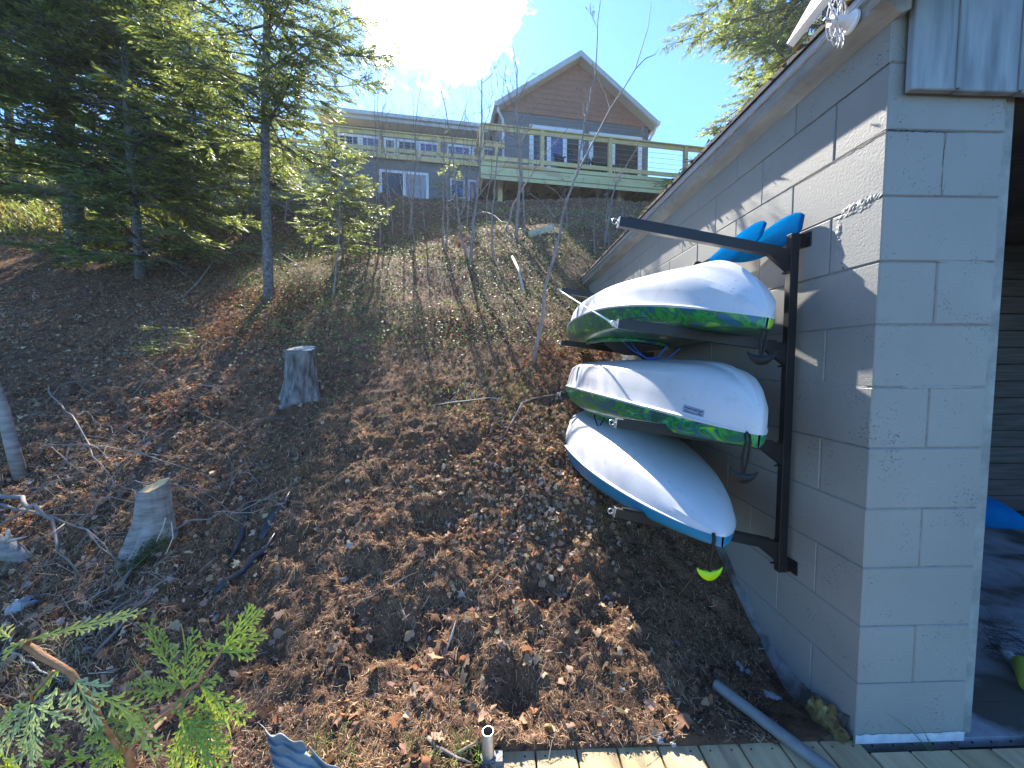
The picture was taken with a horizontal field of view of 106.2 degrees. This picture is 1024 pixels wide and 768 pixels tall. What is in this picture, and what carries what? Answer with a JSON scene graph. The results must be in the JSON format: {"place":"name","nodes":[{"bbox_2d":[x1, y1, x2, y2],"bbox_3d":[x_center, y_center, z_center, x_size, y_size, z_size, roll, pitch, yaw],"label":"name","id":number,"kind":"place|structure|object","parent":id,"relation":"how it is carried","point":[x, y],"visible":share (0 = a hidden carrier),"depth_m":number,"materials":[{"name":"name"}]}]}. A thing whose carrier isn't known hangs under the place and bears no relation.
{"place":"outdoors","nodes":[
{"label":"outdoors","id":0,"kind":"place"},
{"bbox_2d":[0,0,821,178],"label":"sky","id":1,"kind":"structure","parent":0,"point":[683,96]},
{"bbox_2d":[0,160,1023,767],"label":"ground","id":2,"kind":"structure","parent":0,"point":[792,714],"depth_m":2.32,"materials":[{"name":"soil"}]},
{"bbox_2d":[0,382,28,480],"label":"broken trunk","id":3,"kind":"object","parent":2,"relation":"on","point":[15,457],"visible":0.79,"depth_m":2.47,"materials":[{"name":"grey plant"}]},
{"bbox_2d":[0,529,33,562],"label":"cut log","id":4,"kind":"object","parent":2,"relation":"on","point":[8,542],"visible":0.89,"depth_m":1.98,"materials":[{"name":"wood"}]},
{"bbox_2d":[4,595,38,615],"bbox_3d":[-2.276,1.031,1.789,0.119,0.072,0.095,0,3,-2],"label":"rock","id":5,"kind":"object","parent":2,"relation":"on","point":[15,606],"visible":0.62,"depth_m":1.76,"materials":[{"name":"stone"}]},
{"bbox_2d":[0,528,64,574],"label":"fallen branch","id":6,"kind":"object","parent":2,"relation":"on","point":[23,554],"visible":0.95,"depth_m":1.92,"materials":[{"name":"wood"}]},
{"bbox_2d":[0,495,80,575],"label":"fallen branch","id":7,"kind":"object","parent":2,"relation":"on","point":[26,506],"visible":0.97,"depth_m":2.06,"materials":[{"name":"wood"}]},
{"bbox_2d":[0,553,98,656],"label":"fallen branch","id":8,"kind":"object","parent":2,"relation":"on","point":[33,614],"visible":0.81,"depth_m":1.62,"materials":[{"name":"wood"}]},
{"bbox_2d":[1,40,109,185],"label":"fir tree","id":9,"kind":"object","parent":2,"relation":"on","point":[10,177],"visible":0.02,"depth_m":9.77,"materials":[{"name":"green plant"}]},
{"bbox_2d":[0,486,124,565],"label":"fallen branch","id":10,"kind":"object","parent":2,"relation":"on","point":[90,533],"visible":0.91,"depth_m":2.08,"materials":[{"name":"wood"}]},
{"bbox_2d":[21,450,103,498],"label":"fallen branch","id":11,"kind":"object","parent":2,"relation":"on","point":[53,482],"visible":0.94,"depth_m":2.33,"materials":[{"name":"wood"}]},
{"bbox_2d":[10,651,116,681],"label":"fallen branch","id":12,"kind":"object","parent":2,"relation":"on","point":[31,662],"visible":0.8,"depth_m":1.55,"materials":[{"name":"wood"}]},
{"bbox_2d":[12,525,117,596],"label":"fallen branch","id":13,"kind":"object","parent":2,"relation":"on","point":[36,566],"visible":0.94,"depth_m":1.84,"materials":[{"name":"wood"}]},
{"bbox_2d":[13,515,130,650],"bbox_3d":[-2.053,0.865,1.708,0.436,0.426,0.381,0,3,-2],"label":"fallen branch","id":14,"kind":"object","parent":2,"relation":"on","point":[63,581],"visible":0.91,"depth_m":1.78,"materials":[{"name":"wood"}]},
{"bbox_2d":[0,0,158,221],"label":"fir tree","id":15,"kind":"object","parent":2,"relation":"on","point":[60,18],"visible":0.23,"depth_m":5.07,"materials":[{"name":"green plant"}]},
{"bbox_2d":[55,557,143,607],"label":"fallen branch","id":16,"kind":"object","parent":2,"relation":"on","point":[94,593],"visible":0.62,"depth_m":1.79,"materials":[{"name":"wood"}]},
{"bbox_2d":[61,579,153,661],"bbox_3d":[-1.825,1.050,1.783,0.126,0.203,0.441,1,3,13],"label":"fallen branch","id":17,"kind":"object","parent":2,"relation":"on","point":[83,635],"visible":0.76,"depth_m":1.75,"materials":[{"name":"wood"}]},
{"bbox_2d":[48,386,177,493],"bbox_3d":[-3.088,0.405,2.776,2.218,0.718,0.383,1,3,23],"label":"fallen branch","id":18,"kind":"object","parent":2,"relation":"on","point":[73,417],"visible":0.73,"depth_m":2.60,"materials":[{"name":"wood"}]},
{"bbox_2d":[77,543,160,614],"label":"fallen branch","id":19,"kind":"object","parent":2,"relation":"on","point":[107,580],"visible":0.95,"depth_m":1.81,"materials":[{"name":"wood"}]},
{"bbox_2d":[0,0,247,257],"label":"fir tree","id":20,"kind":"object","parent":2,"relation":"on","point":[83,121],"visible":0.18,"depth_m":5.70,"materials":[{"name":"green plant"}]},
{"bbox_2d":[79,592,170,638],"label":"fallen branch","id":21,"kind":"object","parent":2,"relation":"on","point":[126,614],"visible":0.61,"depth_m":1.69,"materials":[{"name":"wood"}]},
{"bbox_2d":[0,602,268,767],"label":"cedar shrub","id":22,"kind":"object","parent":2,"relation":"on","point":[204,728],"visible":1,"depth_m":0.64,"materials":[{"name":"green plant"}]},
{"bbox_2d":[40,423,230,488],"bbox_3d":[-2.531,0.448,2.550,1.522,0.412,0.399,1,3,24],"label":"fallen branch","id":23,"kind":"object","parent":2,"relation":"on","point":[122,449],"visible":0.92,"depth_m":2.60,"materials":[{"name":"wood"}]},
{"bbox_2d":[91,565,182,657],"bbox_3d":[-1.770,1.038,1.802,0.146,0.194,0.391,1,3,14],"label":"fallen branch","id":24,"kind":"object","parent":2,"relation":"on","point":[110,637],"visible":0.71,"depth_m":1.70,"materials":[{"name":"wood"}]},
{"bbox_2d":[113,401,172,473],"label":"fallen branch","id":25,"kind":"object","parent":2,"relation":"on","point":[140,439],"visible":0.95,"depth_m":2.62,"materials":[{"name":"wood"}]},
{"bbox_2d":[0,0,286,278],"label":"fir tree","id":26,"kind":"object","parent":2,"relation":"on","point":[137,258],"visible":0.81,"depth_m":5.12,"materials":[{"name":"green plant"}]},
{"bbox_2d":[110,478,177,582],"bbox_3d":[-1.941,0.761,2.016,0.300,0.474,0.326,-2,4,-32],"label":"tree stump","id":27,"kind":"object","parent":2,"relation":"on","point":[154,511],"visible":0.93,"depth_m":2.02,"materials":[{"name":"wood"}]},
{"bbox_2d":[128,325,202,355],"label":"young fir","id":28,"kind":"object","parent":2,"relation":"on","point":[170,350],"visible":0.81,"depth_m":3.81,"materials":[{"name":"green plant"}]},
{"bbox_2d":[90,0,287,248],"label":"fir tree","id":29,"kind":"object","parent":2,"relation":"on","point":[189,107],"visible":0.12,"depth_m":6.80,"materials":[{"name":"green plant"}]},
{"bbox_2d":[107,500,281,590],"bbox_3d":[-1.677,0.826,2.105,0.739,0.348,0.266,-2,4,-38],"label":"fallen branch","id":30,"kind":"object","parent":2,"relation":"on","point":[127,575],"visible":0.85,"depth_m":2.12,"materials":[{"name":"wood"}]},
{"bbox_2d":[160,229,288,295],"bbox_3d":[-4.478,-1.928,6.232,0.990,1.398,2.113,1,3,20],"label":"fallen branch","id":31,"kind":"object","parent":2,"relation":"on","point":[195,285],"visible":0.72,"depth_m":5.84,"materials":[{"name":"wood"}]},
{"bbox_2d":[227,497,250,560],"bbox_3d":[-1.533,0.807,2.183,0.043,0.222,0.365,-1,3,-19],"label":"plastic edging","id":32,"kind":"object","parent":2,"relation":"on","point":[239,540],"visible":1,"depth_m":2.15,"materials":[{"name":"plastic"}]},
{"bbox_2d":[213,533,274,594],"bbox_3d":[-1.398,0.937,2.023,0.046,0.172,0.326,1,3,18],"label":"plastic edging","id":33,"kind":"object","parent":2,"relation":"on","point":[247,564],"visible":0.99,"depth_m":2.01,"materials":[{"name":"plastic"}]},
{"bbox_2d":[209,430,283,491],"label":"fallen branch","id":34,"kind":"object","parent":2,"relation":"on","point":[232,478],"visible":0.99,"depth_m":2.39,"materials":[{"name":"wood"}]},
{"bbox_2d":[85,0,414,301],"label":"fir tree","id":35,"kind":"object","parent":2,"relation":"on","point":[275,87],"visible":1,"depth_m":4.63,"materials":[{"name":"green plant"}]},
{"bbox_2d":[201,54,309,219],"bbox_3d":[-5.596,-5.118,8.208,2.212,3.601,1.866,0,3,-2],"label":"fir tree","id":36,"kind":"object","parent":2,"relation":"on","point":[275,183],"visible":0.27,"depth_m":8.30,"materials":[{"name":"green plant"}]},
{"bbox_2d":[257,492,290,540],"bbox_3d":[-1.407,0.775,2.265,0.064,0.203,0.257,1,3,9],"label":"plastic edging","id":37,"kind":"object","parent":2,"relation":"on","point":[266,526],"visible":0.96,"depth_m":2.25,"materials":[{"name":"plastic"}]},
{"bbox_2d":[0,141,574,767],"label":"grass","id":38,"kind":"structure","parent":2,"relation":"on","point":[20,217],"depth_m":3.58,"materials":[{"name":"green plant"}]},
{"bbox_2d":[278,346,320,409],"bbox_3d":[-1.835,-0.068,3.319,0.363,0.536,0.362,-3,4,-39],"label":"tree stump","id":39,"kind":"object","parent":2,"relation":"on","point":[300,385],"visible":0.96,"depth_m":3.22,"materials":[{"name":"wood"}]},
{"bbox_2d":[265,729,338,767],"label":"corrugated scrap","id":40,"kind":"object","parent":2,"relation":"on","point":[285,751],"visible":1,"depth_m":1.14,"materials":[{"name":"metal"}]},
{"bbox_2d":[289,157,326,191],"bbox_3d":[-6.470,-6.543,12.428,1.971,1.488,0.732,1,4,24],"label":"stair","id":41,"kind":"object","parent":2,"relation":"on","point":[312,177],"visible":0.41,"depth_m":12.03,"materials":[{"name":"wood"}]},
{"bbox_2d":[283,122,393,258],"bbox_3d":[-2.756,-2.961,6.276,1.576,2.219,1.746,0,3,-2],"label":"young fir","id":42,"kind":"object","parent":2,"relation":"on","point":[355,191],"visible":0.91,"depth_m":6.13,"materials":[{"name":"green plant"}]},
{"bbox_2d":[332,176,346,296],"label":"bare sapling","id":43,"kind":"object","parent":2,"relation":"on","point":[339,223],"visible":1,"depth_m":4.91,"materials":[{"name":"grey plant"}]},
{"bbox_2d":[346,123,398,250],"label":"bare sapling","id":44,"kind":"object","parent":2,"relation":"on","point":[375,184],"visible":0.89,"depth_m":7.05,"materials":[{"name":"grey plant"}]},
{"bbox_2d":[359,53,391,250],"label":"bare sapling","id":45,"kind":"object","parent":2,"relation":"on","point":[379,246],"visible":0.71,"depth_m":6.97,"materials":[{"name":"grey plant"}]},
{"bbox_2d":[357,114,393,240],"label":"bare sapling","id":46,"kind":"object","parent":2,"relation":"on","point":[387,178],"visible":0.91,"depth_m":7.54,"materials":[{"name":"grey plant"}]},
{"bbox_2d":[359,73,396,222],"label":"bare sapling","id":47,"kind":"object","parent":2,"relation":"on","point":[385,157],"visible":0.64,"depth_m":8.39,"materials":[{"name":"grey plant"}]},
{"bbox_2d":[363,96,398,229],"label":"bare sapling","id":48,"kind":"object","parent":2,"relation":"on","point":[380,157],"visible":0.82,"depth_m":8.15,"materials":[{"name":"grey plant"}]},
{"bbox_2d":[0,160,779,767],"bbox_3d":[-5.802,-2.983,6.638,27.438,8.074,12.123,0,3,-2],"label":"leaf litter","id":49,"kind":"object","parent":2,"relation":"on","point":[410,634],"visible":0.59,"depth_m":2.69,"materials":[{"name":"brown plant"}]},
{"bbox_2d":[361,97,418,238],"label":"bare sapling","id":50,"kind":"object","parent":2,"relation":"on","point":[398,171],"visible":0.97,"depth_m":7.53,"materials":[{"name":"grey plant"}]},
{"bbox_2d":[381,77,422,234],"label":"bare sapling","id":51,"kind":"object","parent":2,"relation":"on","point":[408,148],"visible":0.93,"depth_m":7.68,"materials":[{"name":"grey plant"}]},
{"bbox_2d":[388,114,423,243],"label":"bare sapling","id":52,"kind":"object","parent":2,"relation":"on","point":[407,184],"visible":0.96,"depth_m":7.24,"materials":[{"name":"grey plant"}]},
{"bbox_2d":[390,128,432,232],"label":"bare sapling","id":53,"kind":"object","parent":2,"relation":"on","point":[419,180],"visible":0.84,"depth_m":7.77,"materials":[{"name":"grey plant"}]},
{"bbox_2d":[374,69,450,239],"bbox_3d":[-1.954,-4.430,7.282,1.260,3.259,1.122,3,4,39],"label":"bare sapling","id":54,"kind":"object","parent":2,"relation":"on","point":[415,168],"visible":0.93,"depth_m":7.48,"materials":[{"name":"grey plant"}]},
{"bbox_2d":[231,193,643,470],"bbox_3d":[-1.293,-2.222,6.404,11.258,5.193,7.955,0,3,-2],"label":"ground cover","id":55,"kind":"object","parent":2,"relation":"on","point":[356,251],"visible":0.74,"depth_m":5.54,"materials":[{"name":"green plant"}]},
{"bbox_2d":[428,108,457,247],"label":"bare sapling","id":56,"kind":"object","parent":2,"relation":"on","point":[443,139],"visible":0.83,"depth_m":6.87,"materials":[{"name":"grey plant"}]},
{"bbox_2d":[417,41,479,258],"bbox_3d":[-0.956,-3.747,6.239,1.107,3.419,0.743,-2,4,-33],"label":"bare sapling","id":57,"kind":"object","parent":2,"relation":"on","point":[460,231],"visible":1,"depth_m":6.29,"materials":[{"name":"grey plant"}]},
{"bbox_2d":[430,159,467,206],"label":"young fir","id":58,"kind":"object","parent":2,"relation":"on","point":[457,177],"visible":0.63,"depth_m":10.02,"materials":[{"name":"green plant"}]},
{"bbox_2d":[426,735,471,763],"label":"fallen branch","id":59,"kind":"object","parent":2,"relation":"on","point":[445,751],"visible":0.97,"depth_m":1.32,"materials":[{"name":"wood"}]},
{"bbox_2d":[417,88,497,252],"bbox_3d":[-0.939,-3.628,6.626,1.405,2.783,0.789,0,3,-2],"label":"bare sapling","id":60,"kind":"object","parent":2,"relation":"on","point":[450,161],"visible":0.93,"depth_m":6.57,"materials":[{"name":"grey plant"}]},
{"bbox_2d":[445,66,472,217],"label":"bare sapling","id":61,"kind":"object","parent":2,"relation":"on","point":[463,135],"visible":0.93,"depth_m":8.67,"materials":[{"name":"grey plant"}]},
{"bbox_2d":[457,115,478,227],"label":"bare sapling","id":62,"kind":"object","parent":2,"relation":"on","point":[468,177],"visible":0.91,"depth_m":8.06,"materials":[{"name":"grey plant"}]},
{"bbox_2d":[301,50,659,200],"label":"hillside house","id":63,"kind":"structure","parent":2,"relation":"on","point":[627,114],"depth_m":13.91,"materials":[{"name":"brown"}]},
{"bbox_2d":[337,133,359,149],"bbox_3d":[-6.146,-8.554,14.511,0.798,1.701,0.060,-1,3,-10],"label":"window","id":64,"kind":"structure","parent":63,"relation":"in","point":[346,138],"depth_m":14.48,"materials":[{"name":"white"}]},
{"bbox_2d":[360,135,378,151],"bbox_3d":[-5.378,-8.562,14.650,0.728,1.701,0.060,-1,3,-10],"label":"window","id":65,"kind":"structure","parent":63,"relation":"in","point":[365,137],"depth_m":14.59,"materials":[{"name":"white"}]},
{"bbox_2d":[235,116,504,187],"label":"wing balcony","id":66,"kind":"structure","parent":63,"relation":"attached to","point":[407,135],"depth_m":12.63,"materials":[{"name":"grey"}]},
{"bbox_2d":[379,169,428,198],"bbox_3d":[-3.576,-6.334,12.777,1.581,1.423,0.060,-1,3,-10],"label":"patio door","id":67,"kind":"structure","parent":63,"relation":"in","point":[394,185],"depth_m":12.75,"materials":[{"name":"white"}]},
{"bbox_2d":[397,139,417,154],"bbox_3d":[-4.041,-8.575,14.893,0.787,1.701,0.060,-1,3,-10],"label":"window","id":68,"kind":"structure","parent":63,"relation":"in","point":[407,141],"depth_m":14.85,"materials":[{"name":"white"}]},
{"bbox_2d":[418,141,437,157],"bbox_3d":[-3.251,-8.584,15.037,0.784,1.701,0.060,-1,3,-10],"label":"window","id":69,"kind":"structure","parent":63,"relation":"in","point":[426,145],"depth_m":14.98,"materials":[{"name":"white"}]},
{"bbox_2d":[450,178,464,199],"bbox_3d":[-1.856,-6.352,13.090,0.500,1.222,0.060,-1,3,-10],"label":"window","id":70,"kind":"structure","parent":63,"relation":"in","point":[459,188],"depth_m":13.08,"materials":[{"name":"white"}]},
{"bbox_2d":[447,144,470,160],"bbox_3d":[-2.096,-8.595,15.247,0.951,1.701,0.060,-1,3,-10],"label":"window","id":71,"kind":"structure","parent":63,"relation":"in","point":[455,146],"depth_m":15.21,"materials":[{"name":"white"}]},
{"bbox_2d":[469,180,476,200],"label":"window","id":72,"kind":"structure","parent":63,"relation":"in","point":[472,192],"depth_m":13.17,"materials":[{"name":"white"}]},
{"bbox_2d":[529,124,582,169],"bbox_3d":[1.599,-8.050,13.914,1.992,2.386,0.060,-1,3,-10],"label":"window","id":73,"kind":"structure","parent":63,"relation":"in","point":[567,152],"depth_m":13.88,"materials":[{"name":"white"}]},
{"bbox_2d":[589,131,641,175],"bbox_3d":[3.853,-8.062,14.324,2.088,2.366,0.060,-1,3,-10],"label":"window","id":74,"kind":"structure","parent":63,"relation":"in","point":[636,162],"depth_m":14.32,"materials":[{"name":"white"}]},
{"bbox_2d":[461,23,510,266],"bbox_3d":[-0.384,-3.733,6.045,0.772,3.757,0.788,0,3,-2],"label":"bare sapling","id":75,"kind":"object","parent":2,"relation":"on","point":[475,210],"visible":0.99,"depth_m":6.06,"materials":[{"name":"grey plant"}]},
{"bbox_2d":[457,90,529,258],"bbox_3d":[-0.290,-3.448,6.351,1.230,2.766,0.416,-1,3,-9],"label":"bare sapling","id":76,"kind":"object","parent":2,"relation":"on","point":[492,205],"visible":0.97,"depth_m":6.37,"materials":[{"name":"grey plant"}]},
{"bbox_2d":[486,110,515,225],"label":"bare sapling","id":77,"kind":"object","parent":2,"relation":"on","point":[491,163],"visible":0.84,"depth_m":8.11,"materials":[{"name":"grey plant"}]},
{"bbox_2d":[502,73,533,226],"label":"bare sapling","id":78,"kind":"object","parent":2,"relation":"on","point":[512,86],"visible":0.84,"depth_m":7.90,"materials":[{"name":"grey plant"}]},
{"bbox_2d":[511,255,525,293],"bbox_3d":[0.097,-1.685,5.839,0.063,0.806,1.069,0,3,-9],"label":"pale stick","id":79,"kind":"object","parent":2,"relation":"on","point":[519,273],"visible":0.91,"depth_m":5.73,"materials":[{"name":"wood"}]},
{"bbox_2d":[507,73,537,238],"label":"bare sapling","id":80,"kind":"object","parent":2,"relation":"on","point":[521,159],"visible":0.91,"depth_m":7.08,"materials":[{"name":"grey plant"}]},
{"bbox_2d":[488,0,559,241],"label":"bare sapling","id":81,"kind":"object","parent":2,"relation":"on","point":[518,193],"visible":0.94,"depth_m":7.03,"materials":[{"name":"grey plant"}]},
{"bbox_2d":[528,223,554,236],"bbox_3d":[0.579,-2.977,7.452,0.030,0.435,0.785,3,4,44],"label":"lumber plank","id":82,"kind":"object","parent":2,"relation":"on","point":[537,230],"visible":0.79,"depth_m":7.41,"materials":[{"name":"wood"}]},
{"bbox_2d":[505,113,580,230],"bbox_3d":[0.624,-4.181,7.629,1.533,2.286,0.510,0,3,4],"label":"bare sapling","id":83,"kind":"object","parent":2,"relation":"on","point":[535,168],"visible":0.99,"depth_m":7.65,"materials":[{"name":"grey plant"}]},
{"bbox_2d":[474,122,704,201],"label":"raised deck","id":84,"kind":"structure","parent":2,"relation":"on","point":[633,188],"depth_m":12.34,"materials":[{"name":"green"}]},
{"bbox_2d":[522,0,658,364],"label":"bare sapling","id":85,"kind":"object","parent":2,"relation":"on","point":[548,276],"visible":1,"depth_m":3.75,"materials":[{"name":"grey plant"}]},
{"bbox_2d":[604,119,645,245],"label":"bare sapling","id":86,"kind":"object","parent":2,"relation":"on","point":[620,172],"visible":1,"depth_m":7.03,"materials":[{"name":"grey plant"}]},
{"bbox_2d":[652,0,843,188],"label":"hemlock tree","id":87,"kind":"object","parent":2,"relation":"on","point":[761,39],"visible":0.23,"depth_m":9.55,"materials":[{"name":"plant"}]},
{"bbox_2d":[496,740,1023,767],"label":"dock","id":88,"kind":"object","parent":2,"relation":"on","point":[848,754],"visible":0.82,"depth_m":1.34,"materials":[{"name":"beige wood"}]},
{"bbox_2d":[480,726,502,767],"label":"steel post","id":89,"kind":"object","parent":88,"relation":"attached to","point":[491,756],"visible":0.97,"depth_m":1.31,"materials":[{"name":"metal"}]},
{"bbox_2d":[713,679,835,767],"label":"galvanized pipe","id":90,"kind":"object","parent":88,"relation":"on","point":[813,758],"visible":1,"depth_m":1.41,"materials":[{"name":"grey"}]},
{"bbox_2d":[579,0,1023,751],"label":"boathouse","id":91,"kind":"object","parent":2,"relation":"on","point":[883,148],"visible":0.62,"depth_m":1.38,"materials":[{"name":"grey paint"}]},
{"bbox_2d":[557,216,811,575],"bbox_3d":[0.796,0.026,2.378,0.817,1.520,1.561,0,3,-2],"label":"kayak rack","id":92,"kind":"object","parent":91,"relation":"attached to","point":[786,260],"visible":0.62,"depth_m":1.63,"materials":[{"name":"black metal"}]},
{"bbox_2d":[559,290,616,327],"bbox_3d":[0.398,-0.495,2.345,0.040,0.441,1.514,0,3,-2],"label":"white strap","id":93,"kind":"object","parent":92,"relation":"on","point":[611,322],"visible":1,"depth_m":1.96,"materials":[{"name":"white"}]},
{"bbox_2d":[565,411,735,580],"bbox_3d":[0.739,0.441,2.760,0.718,0.441,2.787,0,3,-2],"label":"kayak","id":94,"kind":"object","parent":92,"relation":"on","point":[673,483],"visible":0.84,"depth_m":1.74,"materials":[{"name":"white plastic"}]},
{"bbox_2d":[565,359,767,483],"bbox_3d":[0.804,0.056,2.684,0.718,0.449,2.701,0,3,-2],"label":"kayak","id":95,"kind":"object","parent":92,"relation":"on","point":[718,401],"visible":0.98,"depth_m":1.59,"materials":[{"name":"white plastic"}]},
{"bbox_2d":[567,260,775,364],"bbox_3d":[0.823,-0.398,2.689,0.716,0.514,2.740,0,3,-2],"label":"kayak","id":96,"kind":"object","parent":92,"relation":"on","point":[722,296],"visible":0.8,"depth_m":1.63,"materials":[{"name":"white plastic"}]},
{"bbox_2d":[693,221,766,264],"bbox_3d":[1.076,-0.734,2.799,0.067,0.150,2.201,0,3,-2],"label":"paddle","id":97,"kind":"object","parent":92,"relation":"on","point":[754,232],"visible":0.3,"depth_m":1.84,"materials":[{"name":"blue plastic"}]},
{"bbox_2d":[729,212,804,262],"bbox_3d":[1.158,-0.716,2.677,0.066,0.151,2.201,0,3,-2],"label":"paddle","id":98,"kind":"object","parent":92,"relation":"on","point":[778,232],"visible":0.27,"depth_m":1.69,"materials":[{"name":"blue plastic"}]},
{"bbox_2d":[787,0,860,47],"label":"light fixture","id":99,"kind":"object","parent":91,"relation":"attached to","point":[844,24],"visible":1,"depth_m":1.33,"materials":[{"name":"white plastic"}]},
{"bbox_2d":[805,696,849,744],"bbox_3d":[1.196,1.276,1.457,0.085,0.132,0.156,0,3,-2],"label":"rotten wood","id":100,"kind":"object","parent":2,"relation":"on","point":[821,712],"visible":0.84,"depth_m":1.45,"materials":[{"name":"wood"}]},
{"bbox_2d":[959,513,1023,746],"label":"boathouse floor","id":101,"kind":"structure","parent":0,"point":[997,717],"depth_m":1.87,"materials":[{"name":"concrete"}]},
{"bbox_2d":[977,603,1023,660],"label":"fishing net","id":102,"kind":"object","parent":101,"relation":"on","point":[1005,638],"visible":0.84,"depth_m":1.89,"materials":[{"name":"black"}]},
{"bbox_2d":[992,644,1014,669],"bbox_3d":[2.262,1.248,1.708,0.117,0.051,0.238,0,3,-2],"label":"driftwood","id":103,"kind":"object","parent":101,"relation":"on","point":[1008,655],"visible":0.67,"depth_m":1.75,"materials":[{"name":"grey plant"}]},
{"bbox_2d":[1011,655,1023,689],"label":"foam noodle","id":104,"kind":"object","parent":101,"relation":"on","point":[1018,663],"visible":1,"depth_m":1.65,"materials":[{"name":"green plastic"}]},
{"bbox_3d":[2.381,1.042,2.688,0.260,0.369,0.400,0,3,-2],"label":"storage block","id":105,"kind":"object","parent":101,"relation":"on","visible":0},
{"bbox_2d":[985,496,1023,528],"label":"kayak","id":106,"kind":"object","parent":105,"relation":"on","point":[999,515],"visible":0.14,"depth_m":2.17,"materials":[{"name":"blue plastic"}]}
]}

